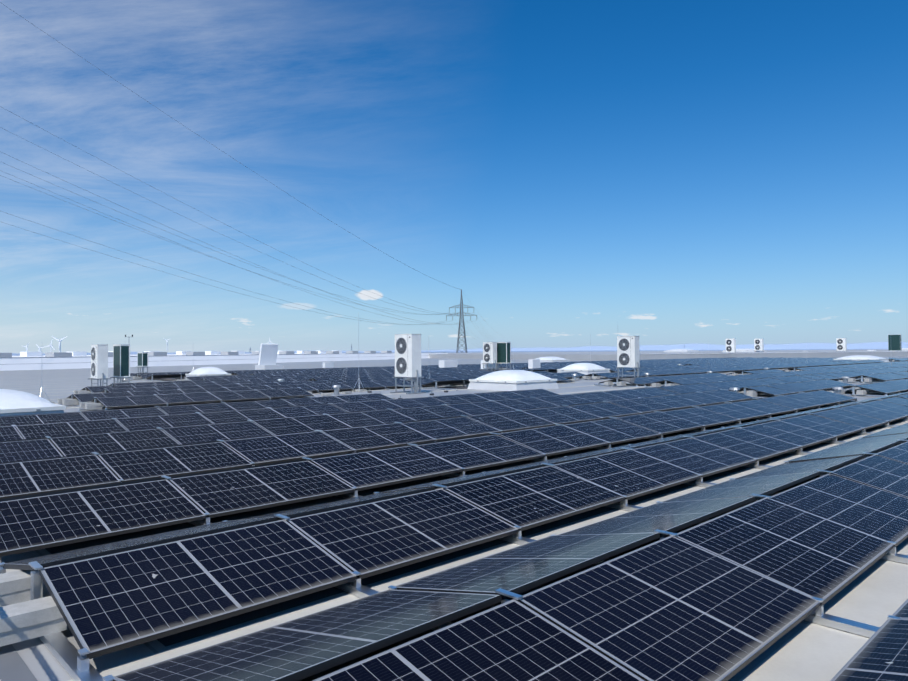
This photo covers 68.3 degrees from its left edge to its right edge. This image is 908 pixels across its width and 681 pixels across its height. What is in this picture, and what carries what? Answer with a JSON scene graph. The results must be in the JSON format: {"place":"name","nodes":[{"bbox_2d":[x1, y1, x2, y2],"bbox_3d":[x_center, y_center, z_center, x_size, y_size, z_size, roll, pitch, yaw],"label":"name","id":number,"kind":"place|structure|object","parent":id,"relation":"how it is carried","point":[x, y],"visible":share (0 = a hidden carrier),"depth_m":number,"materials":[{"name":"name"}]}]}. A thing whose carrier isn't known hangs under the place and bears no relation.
{"place":"outdoors","nodes":[
{"label":"outdoors","id":0,"kind":"place"},
{"bbox_2d":[0,2,511,348],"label":"conductors","id":1,"kind":"object","parent":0,"point":[217,232],"visible":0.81,"depth_m":122.88,"materials":[{"name":"grey metal"}]},
{"bbox_2d":[12,349,875,355],"bbox_3d":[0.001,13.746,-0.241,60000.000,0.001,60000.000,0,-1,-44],"label":"land","id":2,"kind":"structure","parent":0,"point":[545,351],"depth_m":7440.79,"materials":[{"name":"grey"}]},
{"bbox_2d":[23,336,271,353],"bbox_3d":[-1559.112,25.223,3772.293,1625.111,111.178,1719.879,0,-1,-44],"label":"wind turbines","id":3,"kind":"object","parent":2,"relation":"on","point":[60,340],"visible":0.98,"depth_m":3328.50,"materials":[{"name":"white"}]},
{"bbox_2d":[446,290,476,352],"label":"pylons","id":4,"kind":"object","parent":2,"relation":"on","point":[460,332],"visible":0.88,"depth_m":459.70,"materials":[{"name":"metal"}]},
{"bbox_2d":[0,356,907,680],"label":"roof","id":5,"kind":"structure","parent":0,"point":[40,660],"depth_m":8.47,"materials":[{"name":"silver metal"}]},
{"bbox_2d":[0,644,36,680],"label":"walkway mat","id":6,"kind":"object","parent":5,"relation":"on","point":[13,666],"depth_m":3.72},
{"bbox_2d":[0,351,447,370],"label":"roof parapet","id":7,"kind":"structure","parent":5,"relation":"on","point":[46,361],"depth_m":95.20,"materials":[{"name":"silver metal"}]},
{"bbox_2d":[255,344,540,369],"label":"roof cabinets","id":8,"kind":"object","parent":5,"relation":"on","point":[267,356],"visible":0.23,"depth_m":62.96,"materials":[{"name":"white metal"}]},
{"bbox_2d":[0,360,907,680],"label":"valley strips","id":9,"kind":"object","parent":5,"relation":"on","point":[818,652],"depth_m":4.87,"materials":[{"name":"grey"}]},
{"bbox_2d":[0,357,907,680],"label":"pv supports","id":10,"kind":"object","parent":9,"relation":"on","point":[28,609],"visible":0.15,"depth_m":4.53,"materials":[{"name":"silver metal"}]},
{"bbox_2d":[0,357,907,680],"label":"pv panels","id":11,"kind":"object","parent":10,"relation":"on","point":[726,595],"visible":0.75,"depth_m":6.06,"materials":[{"name":"black glass"}]},
{"bbox_2d":[38,348,892,403],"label":"lightning rods","id":12,"kind":"object","parent":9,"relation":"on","point":[360,390],"visible":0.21,"depth_m":29.11,"materials":[{"name":"silver metal"}]},
{"bbox_2d":[0,349,907,415],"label":"skylight upstands","id":13,"kind":"object","parent":5,"relation":"on","point":[502,385],"visible":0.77,"depth_m":29.50,"materials":[{"name":"silver metal"}]},
{"bbox_2d":[0,348,907,408],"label":"skylight domes","id":14,"kind":"structure","parent":13,"relation":"on","point":[11,399],"depth_m":29.57,"materials":[{"name":"plastic"}]},
{"bbox_2d":[85,334,901,398],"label":"hvac units","id":15,"kind":"object","parent":5,"relation":"on","point":[408,355],"visible":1,"depth_m":34.74,"materials":[{"name":"grey metal"}]},
{"bbox_2d":[277,364,849,395],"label":"roof vents","id":16,"kind":"object","parent":5,"relation":"on","point":[837,390],"visible":0.6,"depth_m":26.68,"materials":[{"name":"grey metal"}]},
{"bbox_2d":[0,0,907,353],"label":"sky","id":17,"kind":"structure","parent":0,"point":[583,172],"materials":[{"name":"blue"}]},
{"bbox_2d":[12,342,907,353],"bbox_3d":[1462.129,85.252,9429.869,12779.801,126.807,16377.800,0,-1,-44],"label":"hills","id":18,"kind":"structure","parent":0,"point":[876,345],"depth_m":13060.52,"materials":[{"name":"grey"}]},
{"bbox_2d":[429,349,907,360],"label":"raised roof","id":19,"kind":"structure","parent":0,"point":[609,356],"depth_m":124.61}
]}

